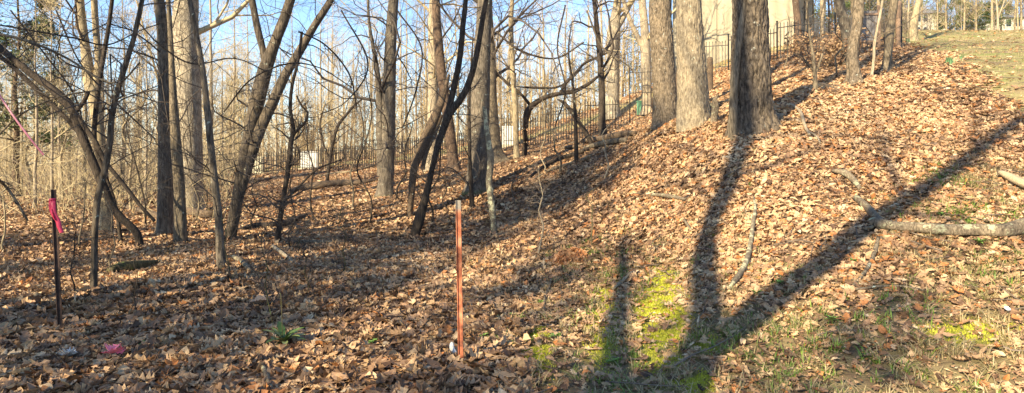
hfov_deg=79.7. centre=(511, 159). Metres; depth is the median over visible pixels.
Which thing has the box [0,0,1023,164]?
sky
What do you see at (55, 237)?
metal stake
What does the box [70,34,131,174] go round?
slim woodland tree
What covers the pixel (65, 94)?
grey woodland tree
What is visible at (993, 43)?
twigs
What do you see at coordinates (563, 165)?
log
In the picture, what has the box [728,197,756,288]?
stick
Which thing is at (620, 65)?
brown woodland tree
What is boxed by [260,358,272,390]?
stick
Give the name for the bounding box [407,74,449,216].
dead snag
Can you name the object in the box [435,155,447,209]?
sapling
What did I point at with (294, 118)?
slim woodland tree
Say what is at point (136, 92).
brown woodland tree
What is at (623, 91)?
evergreen tree
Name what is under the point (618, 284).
stick
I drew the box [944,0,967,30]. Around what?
slim woodland tree
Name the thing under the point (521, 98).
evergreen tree
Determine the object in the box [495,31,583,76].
branch
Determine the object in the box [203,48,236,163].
tan woodland tree
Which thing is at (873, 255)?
stick
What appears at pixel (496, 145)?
tree
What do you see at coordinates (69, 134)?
slim woodland tree
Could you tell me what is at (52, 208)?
pink tape
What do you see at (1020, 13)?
grey woodland tree
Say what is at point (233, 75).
pale woodland tree
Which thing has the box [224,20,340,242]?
twisted sapling
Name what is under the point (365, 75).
vine
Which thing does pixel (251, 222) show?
sapling
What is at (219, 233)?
sapling
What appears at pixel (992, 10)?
grey woodland tree
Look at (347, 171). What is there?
log
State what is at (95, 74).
vine
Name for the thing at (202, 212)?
log
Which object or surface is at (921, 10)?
brown woodland tree
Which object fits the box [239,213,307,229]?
log
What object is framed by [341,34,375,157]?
grey woodland tree
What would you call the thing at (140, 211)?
log
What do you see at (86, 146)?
leaning tree
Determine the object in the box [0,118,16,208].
sapling
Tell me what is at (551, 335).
weed
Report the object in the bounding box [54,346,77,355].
bleached leaf
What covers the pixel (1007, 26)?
house
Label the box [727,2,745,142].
sapling
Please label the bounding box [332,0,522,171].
pale tree
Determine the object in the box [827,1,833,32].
slim woodland tree
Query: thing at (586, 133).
dead limb
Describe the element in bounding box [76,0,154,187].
tan woodland tree
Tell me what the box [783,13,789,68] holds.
sapling
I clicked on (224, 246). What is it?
sapling
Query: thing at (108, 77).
pale woodland tree
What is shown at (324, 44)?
vine
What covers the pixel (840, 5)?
grey tree
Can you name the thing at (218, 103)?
pale woodland tree
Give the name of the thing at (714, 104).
snag
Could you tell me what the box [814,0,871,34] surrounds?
evergreen tree
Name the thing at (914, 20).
forked tree
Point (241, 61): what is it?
pale woodland tree
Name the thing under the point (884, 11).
wood
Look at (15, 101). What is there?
evergreen tree
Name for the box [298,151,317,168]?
headstone
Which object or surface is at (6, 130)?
slim woodland tree
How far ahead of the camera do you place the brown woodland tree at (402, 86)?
50.74 m
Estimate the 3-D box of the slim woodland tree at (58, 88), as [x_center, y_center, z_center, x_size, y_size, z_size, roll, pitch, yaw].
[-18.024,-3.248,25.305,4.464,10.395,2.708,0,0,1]
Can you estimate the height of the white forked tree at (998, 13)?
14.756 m
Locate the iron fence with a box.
[204,4,902,177]
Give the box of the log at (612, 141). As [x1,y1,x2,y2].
[583,138,627,148]
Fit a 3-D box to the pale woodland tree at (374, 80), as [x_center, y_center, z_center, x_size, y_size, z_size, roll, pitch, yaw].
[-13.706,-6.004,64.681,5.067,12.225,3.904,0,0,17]
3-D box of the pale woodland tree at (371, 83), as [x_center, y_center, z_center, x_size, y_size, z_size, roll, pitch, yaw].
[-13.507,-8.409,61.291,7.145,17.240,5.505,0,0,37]
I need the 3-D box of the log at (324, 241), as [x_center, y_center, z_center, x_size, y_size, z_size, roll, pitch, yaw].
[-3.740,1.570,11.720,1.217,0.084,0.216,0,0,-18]
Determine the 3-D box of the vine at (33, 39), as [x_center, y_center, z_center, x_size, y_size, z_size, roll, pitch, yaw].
[-6.084,-1.115,8.005,0.949,1.697,0.476,0,0,-13]
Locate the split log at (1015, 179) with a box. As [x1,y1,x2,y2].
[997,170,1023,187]
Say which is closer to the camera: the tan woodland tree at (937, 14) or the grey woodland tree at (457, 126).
the grey woodland tree at (457, 126)
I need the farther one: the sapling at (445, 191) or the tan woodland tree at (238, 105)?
the tan woodland tree at (238, 105)
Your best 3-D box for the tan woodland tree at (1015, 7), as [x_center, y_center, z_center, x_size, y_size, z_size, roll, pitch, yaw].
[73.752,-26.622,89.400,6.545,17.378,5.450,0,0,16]
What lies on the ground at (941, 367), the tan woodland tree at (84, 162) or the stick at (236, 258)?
the tan woodland tree at (84, 162)
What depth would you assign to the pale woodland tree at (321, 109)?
49.17 m
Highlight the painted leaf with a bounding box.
[102,343,126,353]
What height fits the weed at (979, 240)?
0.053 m
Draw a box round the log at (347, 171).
[319,165,374,176]
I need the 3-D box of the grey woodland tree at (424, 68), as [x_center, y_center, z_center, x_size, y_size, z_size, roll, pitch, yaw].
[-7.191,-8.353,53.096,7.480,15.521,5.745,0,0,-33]
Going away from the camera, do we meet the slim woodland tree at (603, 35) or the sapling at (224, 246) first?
the sapling at (224, 246)
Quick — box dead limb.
[557,99,593,143]
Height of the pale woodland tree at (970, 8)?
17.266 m
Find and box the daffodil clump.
[945,56,954,63]
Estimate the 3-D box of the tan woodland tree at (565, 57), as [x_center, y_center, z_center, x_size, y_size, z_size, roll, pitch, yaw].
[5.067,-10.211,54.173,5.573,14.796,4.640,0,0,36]
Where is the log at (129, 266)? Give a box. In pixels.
[106,260,161,272]
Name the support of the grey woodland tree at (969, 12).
on the ground at (941, 367)
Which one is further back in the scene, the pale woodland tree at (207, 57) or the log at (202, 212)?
the pale woodland tree at (207, 57)
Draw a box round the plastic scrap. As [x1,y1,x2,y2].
[449,342,456,352]
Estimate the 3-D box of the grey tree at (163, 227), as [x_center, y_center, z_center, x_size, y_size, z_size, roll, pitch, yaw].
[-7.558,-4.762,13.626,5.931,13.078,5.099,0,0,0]
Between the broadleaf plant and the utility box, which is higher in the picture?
the utility box
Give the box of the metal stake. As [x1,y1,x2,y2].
[50,189,62,325]
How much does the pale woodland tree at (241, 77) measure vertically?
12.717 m
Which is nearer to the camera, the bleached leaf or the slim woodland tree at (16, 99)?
the bleached leaf
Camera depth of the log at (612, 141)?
17.30 m
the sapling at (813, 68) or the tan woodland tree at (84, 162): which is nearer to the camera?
the sapling at (813, 68)
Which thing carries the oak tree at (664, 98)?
on the ground at (941, 367)
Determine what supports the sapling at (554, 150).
on the ground at (941, 367)
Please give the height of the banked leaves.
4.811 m
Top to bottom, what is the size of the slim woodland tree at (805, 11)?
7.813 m
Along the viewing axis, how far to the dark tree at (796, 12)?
28.38 m
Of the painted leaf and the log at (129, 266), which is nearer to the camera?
the painted leaf
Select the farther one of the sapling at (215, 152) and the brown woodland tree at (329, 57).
the brown woodland tree at (329, 57)
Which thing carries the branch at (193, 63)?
attached to the sapling at (219, 233)
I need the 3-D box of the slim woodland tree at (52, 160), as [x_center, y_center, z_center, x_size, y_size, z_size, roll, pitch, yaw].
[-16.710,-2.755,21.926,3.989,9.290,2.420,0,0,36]
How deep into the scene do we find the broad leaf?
7.42 m
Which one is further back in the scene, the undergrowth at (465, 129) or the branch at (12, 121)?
the undergrowth at (465, 129)
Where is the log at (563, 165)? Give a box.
[533,154,591,179]
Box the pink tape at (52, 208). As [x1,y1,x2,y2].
[49,198,63,232]
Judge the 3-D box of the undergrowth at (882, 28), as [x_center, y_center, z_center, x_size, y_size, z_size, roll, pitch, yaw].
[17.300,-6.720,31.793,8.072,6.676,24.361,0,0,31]
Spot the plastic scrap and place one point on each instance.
(452, 347)
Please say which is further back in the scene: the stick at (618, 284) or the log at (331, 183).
the log at (331, 183)
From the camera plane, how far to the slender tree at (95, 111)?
11.47 m
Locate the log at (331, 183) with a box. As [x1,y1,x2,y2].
[287,179,376,192]
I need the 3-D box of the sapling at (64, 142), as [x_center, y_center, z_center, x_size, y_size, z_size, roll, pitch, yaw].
[-16.968,-1.444,23.715,3.055,6.365,2.975,0,0,0]
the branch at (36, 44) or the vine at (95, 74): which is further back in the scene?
the vine at (95, 74)
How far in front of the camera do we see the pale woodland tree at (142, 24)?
21.54 m
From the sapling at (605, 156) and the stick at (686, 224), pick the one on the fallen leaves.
the stick at (686, 224)
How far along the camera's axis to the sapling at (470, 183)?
15.16 m
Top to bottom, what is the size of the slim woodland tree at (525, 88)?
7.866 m
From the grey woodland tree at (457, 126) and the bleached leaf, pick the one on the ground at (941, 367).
the grey woodland tree at (457, 126)
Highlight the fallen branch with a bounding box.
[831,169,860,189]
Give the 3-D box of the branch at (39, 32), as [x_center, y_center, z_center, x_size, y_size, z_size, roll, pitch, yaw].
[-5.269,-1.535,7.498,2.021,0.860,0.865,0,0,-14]
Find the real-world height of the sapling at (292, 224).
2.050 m
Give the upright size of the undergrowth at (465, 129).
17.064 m
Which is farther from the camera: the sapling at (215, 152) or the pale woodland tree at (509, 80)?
the pale woodland tree at (509, 80)
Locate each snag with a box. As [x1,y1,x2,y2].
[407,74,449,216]
[708,95,718,126]
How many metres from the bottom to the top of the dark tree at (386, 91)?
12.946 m
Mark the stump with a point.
(710, 71)
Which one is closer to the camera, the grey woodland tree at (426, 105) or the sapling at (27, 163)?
the sapling at (27, 163)
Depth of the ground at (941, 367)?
5.30 m
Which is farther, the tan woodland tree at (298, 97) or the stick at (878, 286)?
the tan woodland tree at (298, 97)
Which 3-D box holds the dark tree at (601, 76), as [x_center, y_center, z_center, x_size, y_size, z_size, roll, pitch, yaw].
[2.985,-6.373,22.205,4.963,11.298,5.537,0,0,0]
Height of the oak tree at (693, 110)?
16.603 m
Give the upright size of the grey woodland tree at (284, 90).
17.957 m
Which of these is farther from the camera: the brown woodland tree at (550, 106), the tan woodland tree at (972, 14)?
the tan woodland tree at (972, 14)
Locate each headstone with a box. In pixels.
[252,157,263,172]
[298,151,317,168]
[502,126,512,147]
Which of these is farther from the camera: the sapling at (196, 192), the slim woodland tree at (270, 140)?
the slim woodland tree at (270, 140)
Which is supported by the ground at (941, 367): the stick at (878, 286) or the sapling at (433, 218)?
the sapling at (433, 218)
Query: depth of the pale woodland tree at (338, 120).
48.83 m
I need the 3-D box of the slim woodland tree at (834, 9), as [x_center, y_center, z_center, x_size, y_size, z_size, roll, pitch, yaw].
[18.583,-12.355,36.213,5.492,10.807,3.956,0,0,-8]
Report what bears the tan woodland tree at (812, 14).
on the ground at (941, 367)
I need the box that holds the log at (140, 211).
[122,205,156,217]
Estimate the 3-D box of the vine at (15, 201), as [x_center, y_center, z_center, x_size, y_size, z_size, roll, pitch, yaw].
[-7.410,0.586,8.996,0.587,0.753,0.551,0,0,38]
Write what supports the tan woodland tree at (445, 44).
on the ground at (941, 367)
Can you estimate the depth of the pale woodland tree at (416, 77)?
54.84 m
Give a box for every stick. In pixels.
[231,254,251,272]
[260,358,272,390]
[271,244,293,262]
[543,278,551,308]
[612,270,632,289]
[650,193,685,199]
[683,219,691,229]
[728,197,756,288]
[788,102,820,143]
[852,236,879,285]
[855,285,924,290]
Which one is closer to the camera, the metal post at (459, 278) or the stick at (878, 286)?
the metal post at (459, 278)
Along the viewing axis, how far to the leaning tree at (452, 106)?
12.39 m
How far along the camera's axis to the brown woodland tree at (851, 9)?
38.62 m
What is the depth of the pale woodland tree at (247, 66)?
52.84 m
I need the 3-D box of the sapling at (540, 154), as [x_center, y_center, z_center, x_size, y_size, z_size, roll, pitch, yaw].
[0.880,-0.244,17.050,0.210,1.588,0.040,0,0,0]
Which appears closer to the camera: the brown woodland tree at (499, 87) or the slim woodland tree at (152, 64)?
the slim woodland tree at (152, 64)
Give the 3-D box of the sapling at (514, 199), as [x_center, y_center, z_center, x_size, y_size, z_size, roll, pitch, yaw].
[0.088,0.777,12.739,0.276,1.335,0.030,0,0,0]
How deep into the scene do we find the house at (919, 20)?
106.00 m
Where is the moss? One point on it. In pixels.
(669, 298)
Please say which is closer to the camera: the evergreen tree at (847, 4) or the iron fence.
the iron fence
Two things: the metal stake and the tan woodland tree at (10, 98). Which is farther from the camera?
the tan woodland tree at (10, 98)
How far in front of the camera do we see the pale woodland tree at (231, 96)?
57.34 m
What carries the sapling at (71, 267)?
on the ground at (941, 367)
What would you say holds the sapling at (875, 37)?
on the ground at (941, 367)
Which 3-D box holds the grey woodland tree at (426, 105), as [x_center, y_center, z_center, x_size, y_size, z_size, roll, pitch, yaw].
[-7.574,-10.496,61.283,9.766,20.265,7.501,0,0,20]
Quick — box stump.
[707,57,712,89]
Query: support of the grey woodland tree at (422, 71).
on the ground at (941, 367)
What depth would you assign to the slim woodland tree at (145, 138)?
20.05 m
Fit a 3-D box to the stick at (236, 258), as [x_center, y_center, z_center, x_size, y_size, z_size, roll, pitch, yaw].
[-4.007,1.534,9.117,0.095,0.100,1.502,0,0,-33]
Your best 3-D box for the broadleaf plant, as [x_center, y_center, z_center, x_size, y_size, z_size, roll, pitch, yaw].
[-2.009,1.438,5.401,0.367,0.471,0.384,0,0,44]
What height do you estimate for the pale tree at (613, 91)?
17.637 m
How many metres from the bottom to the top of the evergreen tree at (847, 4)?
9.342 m
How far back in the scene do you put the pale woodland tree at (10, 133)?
35.14 m
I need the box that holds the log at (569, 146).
[559,145,583,149]
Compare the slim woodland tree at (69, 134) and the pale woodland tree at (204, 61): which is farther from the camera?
the pale woodland tree at (204, 61)
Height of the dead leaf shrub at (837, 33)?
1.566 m
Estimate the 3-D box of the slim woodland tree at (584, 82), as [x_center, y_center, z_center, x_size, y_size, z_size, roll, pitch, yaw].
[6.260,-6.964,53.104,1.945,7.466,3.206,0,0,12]
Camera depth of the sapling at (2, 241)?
10.29 m
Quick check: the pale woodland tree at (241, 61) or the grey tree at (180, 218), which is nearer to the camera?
the grey tree at (180, 218)
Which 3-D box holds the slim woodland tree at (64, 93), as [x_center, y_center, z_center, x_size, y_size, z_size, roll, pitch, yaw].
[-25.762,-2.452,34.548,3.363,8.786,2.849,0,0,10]
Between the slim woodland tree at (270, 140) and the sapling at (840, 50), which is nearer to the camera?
the sapling at (840, 50)
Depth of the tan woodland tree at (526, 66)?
56.96 m
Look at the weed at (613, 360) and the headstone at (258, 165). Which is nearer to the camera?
the weed at (613, 360)
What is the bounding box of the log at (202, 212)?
[186,207,213,217]
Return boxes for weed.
[548,333,560,336]
[606,358,618,361]
[825,315,838,320]
[973,237,985,243]
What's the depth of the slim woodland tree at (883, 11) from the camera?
46.98 m
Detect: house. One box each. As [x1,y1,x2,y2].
[673,0,811,67]
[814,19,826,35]
[904,7,947,29]
[968,10,1023,30]
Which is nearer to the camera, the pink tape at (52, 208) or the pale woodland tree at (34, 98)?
the pink tape at (52, 208)
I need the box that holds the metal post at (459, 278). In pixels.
[456,200,463,357]
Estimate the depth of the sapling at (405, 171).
19.03 m
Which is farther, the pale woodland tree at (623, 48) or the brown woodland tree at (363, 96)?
the brown woodland tree at (363, 96)
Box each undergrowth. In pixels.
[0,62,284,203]
[0,140,257,225]
[151,52,651,166]
[200,118,625,241]
[788,2,946,64]
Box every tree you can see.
[0,0,82,196]
[0,0,93,206]
[0,0,214,293]
[0,1,45,152]
[0,9,197,245]
[0,13,39,184]
[0,27,24,170]
[0,31,43,193]
[0,32,41,169]
[0,64,23,183]
[3,0,108,197]
[3,0,133,229]
[3,66,48,175]
[6,2,73,153]
[9,0,331,235]
[11,0,82,196]
[21,0,288,242]
[23,31,78,176]
[38,48,91,195]
[40,41,90,168]
[46,55,84,181]
[53,0,157,163]
[56,0,118,193]
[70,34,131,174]
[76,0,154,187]
[87,0,385,238]
[87,6,144,172]
[105,0,229,143]
[114,0,166,207]
[115,0,157,199]
[115,11,157,173]
[119,43,156,155]
[137,4,207,154]
[139,6,219,126]
[166,0,187,242]
[172,0,298,209]
[199,0,283,181]
[199,18,228,130]
[200,0,237,138]
[201,0,265,171]
[202,40,223,143]
[202,46,226,146]
[203,25,239,182]
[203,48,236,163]
[214,59,246,157]
[214,76,246,149]
[216,45,259,150]
[217,45,252,167]
[217,80,242,156]
[218,1,287,137]
[219,34,256,129]
[237,34,276,164]
[246,9,294,167]
[248,0,468,196]
[248,2,340,155]
[262,101,280,165]
[263,17,306,158]
[281,36,311,158]
[286,94,306,154]
[293,74,324,150]
[294,4,359,160]
[298,0,361,162]
[299,76,326,151]
[302,20,354,152]
[302,85,329,150]
[310,31,354,158]
[318,30,368,158]
[330,0,517,238]
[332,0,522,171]
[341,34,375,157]
[343,79,369,144]
[344,0,386,156]
[345,52,382,157]
[361,0,424,153]
[361,44,404,127]
[366,0,425,152]
[380,50,419,139]
[396,0,465,127]
[396,49,414,152]
[399,0,604,163]
[401,0,576,158]
[402,1,438,147]
[407,5,468,130]
[408,31,451,128]
[409,12,464,108]
[429,0,475,172]
[438,2,465,141]
[443,0,500,143]
[445,0,493,75]
[452,2,526,125]
[454,52,469,138]
[461,0,491,196]
[493,1,522,134]
[496,0,528,125]
[496,13,536,112]
[496,47,616,156]
[500,15,534,117]
[501,8,541,128]
[502,74,549,126]
[506,0,569,127]
[512,52,535,114]
[515,2,580,125]
[533,20,562,119]
[542,0,592,117]
[547,18,614,161]
[550,0,596,106]
[557,0,606,107]
[559,0,647,135]
[560,29,585,113]
[575,41,594,110]
[576,0,675,115]
[581,0,629,91]
[582,0,630,91]
[586,24,650,96]
[596,24,640,93]
[602,2,648,93]
[606,0,648,118]
[607,0,638,98]
[625,3,651,69]
[649,0,676,130]
[676,0,710,131]
[725,0,782,135]
[725,0,850,64]
[792,0,802,47]
[801,0,848,39]
[804,1,810,25]
[812,0,813,36]
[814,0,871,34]
[816,0,837,30]
[820,0,824,36]
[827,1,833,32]
[842,0,864,86]
[845,0,929,29]
[850,0,852,24]
[867,2,910,30]
[881,0,897,70]
[903,0,925,28]
[904,0,927,26]
[909,0,922,40]
[911,3,938,28]
[918,0,939,29]
[923,0,947,29]
[924,0,974,29]
[928,0,979,29]
[933,0,958,28]
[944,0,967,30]
[944,0,982,29]
[950,0,989,22]
[953,0,988,29]
[955,0,985,29]
[965,0,1020,30]
[973,0,1022,28]
[975,0,1011,29]
[989,0,1023,29]
[992,0,1009,29]
[999,0,1023,30]
[1000,0,1023,29]
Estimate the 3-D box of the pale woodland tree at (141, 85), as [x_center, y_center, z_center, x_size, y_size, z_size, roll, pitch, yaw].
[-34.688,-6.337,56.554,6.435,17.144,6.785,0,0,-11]
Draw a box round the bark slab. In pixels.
[249,295,275,303]
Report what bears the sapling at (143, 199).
on the ground at (941, 367)
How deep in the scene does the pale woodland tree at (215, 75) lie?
73.96 m
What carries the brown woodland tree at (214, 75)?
on the ground at (941, 367)
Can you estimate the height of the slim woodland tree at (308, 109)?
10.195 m
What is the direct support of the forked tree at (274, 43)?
on the ground at (941, 367)
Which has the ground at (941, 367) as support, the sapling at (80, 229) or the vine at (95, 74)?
the sapling at (80, 229)
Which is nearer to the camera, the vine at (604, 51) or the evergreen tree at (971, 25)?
the vine at (604, 51)
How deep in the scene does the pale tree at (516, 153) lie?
23.90 m
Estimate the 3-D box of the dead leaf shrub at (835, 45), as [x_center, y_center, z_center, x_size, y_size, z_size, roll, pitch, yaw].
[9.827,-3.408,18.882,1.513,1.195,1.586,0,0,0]
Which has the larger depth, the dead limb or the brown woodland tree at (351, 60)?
the brown woodland tree at (351, 60)
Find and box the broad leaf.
[70,282,89,287]
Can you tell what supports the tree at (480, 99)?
on the ground at (941, 367)
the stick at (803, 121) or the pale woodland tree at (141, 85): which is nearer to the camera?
the stick at (803, 121)
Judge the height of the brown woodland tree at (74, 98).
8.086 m
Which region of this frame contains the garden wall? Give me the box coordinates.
[965,24,995,30]
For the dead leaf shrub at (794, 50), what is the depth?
25.07 m
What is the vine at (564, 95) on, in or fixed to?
hanging from the tree at (480, 99)
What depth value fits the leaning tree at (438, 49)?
25.44 m
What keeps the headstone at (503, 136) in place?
on the ground at (941, 367)
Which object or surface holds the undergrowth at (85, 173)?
on the ground at (941, 367)
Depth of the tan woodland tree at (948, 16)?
88.55 m
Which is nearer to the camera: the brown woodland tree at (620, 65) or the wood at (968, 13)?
the brown woodland tree at (620, 65)
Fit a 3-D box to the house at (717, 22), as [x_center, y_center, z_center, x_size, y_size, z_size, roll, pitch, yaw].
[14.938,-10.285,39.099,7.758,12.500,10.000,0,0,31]
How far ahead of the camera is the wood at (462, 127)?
68.20 m
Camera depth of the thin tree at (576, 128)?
16.87 m
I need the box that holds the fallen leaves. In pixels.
[0,29,1023,392]
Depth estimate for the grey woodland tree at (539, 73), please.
52.84 m
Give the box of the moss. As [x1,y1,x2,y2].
[522,256,1023,392]
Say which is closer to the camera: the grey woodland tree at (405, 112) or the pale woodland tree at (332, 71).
the grey woodland tree at (405, 112)
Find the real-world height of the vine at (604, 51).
2.413 m
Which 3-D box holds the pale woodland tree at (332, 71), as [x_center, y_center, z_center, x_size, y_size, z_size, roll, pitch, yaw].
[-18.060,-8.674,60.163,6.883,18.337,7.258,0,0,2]
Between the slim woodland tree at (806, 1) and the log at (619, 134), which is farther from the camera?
the slim woodland tree at (806, 1)
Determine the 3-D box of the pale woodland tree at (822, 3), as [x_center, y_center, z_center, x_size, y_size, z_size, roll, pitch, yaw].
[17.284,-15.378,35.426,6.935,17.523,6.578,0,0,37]
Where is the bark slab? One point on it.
(261, 298)
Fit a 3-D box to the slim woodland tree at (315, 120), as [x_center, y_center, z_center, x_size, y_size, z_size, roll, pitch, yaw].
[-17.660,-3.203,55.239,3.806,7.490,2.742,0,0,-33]
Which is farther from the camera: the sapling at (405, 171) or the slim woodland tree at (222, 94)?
the slim woodland tree at (222, 94)
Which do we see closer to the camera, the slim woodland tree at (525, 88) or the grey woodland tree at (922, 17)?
the slim woodland tree at (525, 88)
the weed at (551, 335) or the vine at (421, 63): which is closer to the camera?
the weed at (551, 335)
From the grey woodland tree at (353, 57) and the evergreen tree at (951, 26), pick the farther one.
the evergreen tree at (951, 26)
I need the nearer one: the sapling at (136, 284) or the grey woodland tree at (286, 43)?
the sapling at (136, 284)
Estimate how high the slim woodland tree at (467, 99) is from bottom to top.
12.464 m
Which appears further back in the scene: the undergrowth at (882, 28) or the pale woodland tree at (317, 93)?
the pale woodland tree at (317, 93)
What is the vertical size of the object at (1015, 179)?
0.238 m
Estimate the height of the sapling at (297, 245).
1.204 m
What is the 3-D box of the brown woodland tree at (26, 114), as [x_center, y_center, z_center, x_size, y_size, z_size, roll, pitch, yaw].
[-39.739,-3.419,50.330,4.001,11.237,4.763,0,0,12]
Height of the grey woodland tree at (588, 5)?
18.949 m
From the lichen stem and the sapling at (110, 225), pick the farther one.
the lichen stem
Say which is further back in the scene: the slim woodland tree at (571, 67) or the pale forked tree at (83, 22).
the slim woodland tree at (571, 67)
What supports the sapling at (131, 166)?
on the ground at (941, 367)
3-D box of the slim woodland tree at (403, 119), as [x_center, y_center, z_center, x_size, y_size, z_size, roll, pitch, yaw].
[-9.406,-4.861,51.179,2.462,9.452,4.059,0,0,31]
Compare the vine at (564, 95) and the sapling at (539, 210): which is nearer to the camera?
the sapling at (539, 210)
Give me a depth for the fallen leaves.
7.24 m
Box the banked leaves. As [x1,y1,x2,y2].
[0,62,898,296]
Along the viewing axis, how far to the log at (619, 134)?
18.37 m
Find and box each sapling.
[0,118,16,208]
[0,195,5,249]
[20,50,92,199]
[22,51,68,194]
[28,212,92,296]
[45,173,107,247]
[63,38,157,209]
[69,176,137,274]
[84,0,367,278]
[102,96,157,226]
[133,250,140,309]
[152,76,230,220]
[192,106,237,209]
[219,214,230,271]
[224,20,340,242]
[225,155,277,232]
[236,220,310,307]
[266,143,318,247]
[281,102,329,221]
[284,209,328,297]
[309,82,374,180]
[313,197,364,274]
[327,83,379,210]
[331,34,413,228]
[386,109,427,198]
[407,17,521,207]
[419,121,468,224]
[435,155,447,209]
[511,169,522,220]
[519,161,563,252]
[530,93,569,171]
[540,125,546,170]
[586,187,596,244]
[601,129,608,177]
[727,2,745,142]
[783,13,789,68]
[787,2,840,93]
[814,0,953,78]
[834,15,844,76]
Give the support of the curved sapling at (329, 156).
on the ground at (941, 367)
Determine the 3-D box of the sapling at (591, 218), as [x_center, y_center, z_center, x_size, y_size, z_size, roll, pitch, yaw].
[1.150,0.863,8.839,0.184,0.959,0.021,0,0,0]
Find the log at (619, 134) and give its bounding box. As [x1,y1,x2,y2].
[570,131,636,143]
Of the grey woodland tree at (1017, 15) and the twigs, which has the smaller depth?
the twigs
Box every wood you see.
[0,3,651,178]
[814,0,932,30]
[905,0,1023,29]
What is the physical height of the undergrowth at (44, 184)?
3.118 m
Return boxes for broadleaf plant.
[262,293,305,346]
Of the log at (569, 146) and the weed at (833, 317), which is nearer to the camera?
the weed at (833, 317)
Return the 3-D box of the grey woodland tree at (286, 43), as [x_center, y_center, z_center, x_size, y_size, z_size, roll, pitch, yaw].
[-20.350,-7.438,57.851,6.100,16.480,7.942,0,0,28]
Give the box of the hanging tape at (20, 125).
[0,94,43,154]
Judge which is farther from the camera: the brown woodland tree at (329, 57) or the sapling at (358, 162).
the brown woodland tree at (329, 57)
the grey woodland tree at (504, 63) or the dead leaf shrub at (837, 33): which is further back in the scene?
the grey woodland tree at (504, 63)
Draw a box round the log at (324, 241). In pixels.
[283,240,341,243]
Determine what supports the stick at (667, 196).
on the fallen leaves
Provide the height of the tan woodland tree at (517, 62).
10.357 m
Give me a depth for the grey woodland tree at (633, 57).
53.02 m
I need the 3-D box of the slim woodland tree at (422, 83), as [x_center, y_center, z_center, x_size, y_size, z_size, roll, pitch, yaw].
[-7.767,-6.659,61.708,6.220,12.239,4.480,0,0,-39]
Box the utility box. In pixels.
[636,101,641,114]
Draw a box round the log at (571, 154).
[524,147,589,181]
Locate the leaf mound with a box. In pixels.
[551,246,589,267]
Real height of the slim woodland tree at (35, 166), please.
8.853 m
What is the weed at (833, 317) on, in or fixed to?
on the ground at (941, 367)
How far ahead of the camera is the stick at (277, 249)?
10.15 m
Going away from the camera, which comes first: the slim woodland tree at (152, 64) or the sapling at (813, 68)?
the sapling at (813, 68)
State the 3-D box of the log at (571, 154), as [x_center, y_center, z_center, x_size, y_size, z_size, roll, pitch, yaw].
[1.145,0.116,17.729,2.323,1.002,0.787,0,0,-32]
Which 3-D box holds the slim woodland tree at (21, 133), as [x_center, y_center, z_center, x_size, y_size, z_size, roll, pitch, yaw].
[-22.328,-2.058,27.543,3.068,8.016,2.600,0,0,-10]
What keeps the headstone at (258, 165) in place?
on the ground at (941, 367)
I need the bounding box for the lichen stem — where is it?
[482,106,496,234]
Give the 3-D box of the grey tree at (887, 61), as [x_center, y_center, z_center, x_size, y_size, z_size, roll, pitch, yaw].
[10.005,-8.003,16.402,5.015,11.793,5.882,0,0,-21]
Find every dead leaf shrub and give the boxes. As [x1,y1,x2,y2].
[778,27,814,56]
[801,17,870,54]
[810,32,848,66]
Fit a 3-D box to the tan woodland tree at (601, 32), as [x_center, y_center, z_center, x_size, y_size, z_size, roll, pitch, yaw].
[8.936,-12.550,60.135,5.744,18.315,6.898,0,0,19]
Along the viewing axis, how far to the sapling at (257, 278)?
6.66 m
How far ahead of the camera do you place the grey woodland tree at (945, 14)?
88.65 m
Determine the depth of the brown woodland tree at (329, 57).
52.13 m
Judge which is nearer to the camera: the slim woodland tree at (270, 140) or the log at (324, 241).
the log at (324, 241)
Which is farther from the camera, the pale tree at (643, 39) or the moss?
the pale tree at (643, 39)
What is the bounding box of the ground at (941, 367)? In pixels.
[7,29,1023,392]
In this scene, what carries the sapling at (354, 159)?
on the ground at (941, 367)
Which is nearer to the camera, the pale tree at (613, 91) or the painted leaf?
the painted leaf
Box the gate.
[861,5,880,47]
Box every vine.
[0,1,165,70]
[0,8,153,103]
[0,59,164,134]
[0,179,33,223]
[10,10,86,139]
[50,10,157,150]
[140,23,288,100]
[223,42,351,111]
[298,31,357,111]
[320,10,376,118]
[396,10,454,127]
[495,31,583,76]
[531,5,582,127]
[586,10,647,97]
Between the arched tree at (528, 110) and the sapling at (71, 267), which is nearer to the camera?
the sapling at (71, 267)
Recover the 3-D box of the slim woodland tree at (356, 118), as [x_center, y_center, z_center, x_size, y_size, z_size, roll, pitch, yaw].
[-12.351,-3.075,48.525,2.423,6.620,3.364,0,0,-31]
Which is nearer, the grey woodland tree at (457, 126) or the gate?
the gate
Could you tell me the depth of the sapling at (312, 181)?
15.53 m
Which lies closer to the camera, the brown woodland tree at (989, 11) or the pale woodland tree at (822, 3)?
the pale woodland tree at (822, 3)
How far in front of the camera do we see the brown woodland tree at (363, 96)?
72.29 m
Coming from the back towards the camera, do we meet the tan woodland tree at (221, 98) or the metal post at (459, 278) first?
the tan woodland tree at (221, 98)
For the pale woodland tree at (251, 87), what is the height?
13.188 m
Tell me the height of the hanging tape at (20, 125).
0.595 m
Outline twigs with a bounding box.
[1,39,1023,392]
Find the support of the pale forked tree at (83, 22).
on the ground at (941, 367)
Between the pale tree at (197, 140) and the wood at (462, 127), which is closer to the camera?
the pale tree at (197, 140)
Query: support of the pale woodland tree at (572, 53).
on the ground at (941, 367)

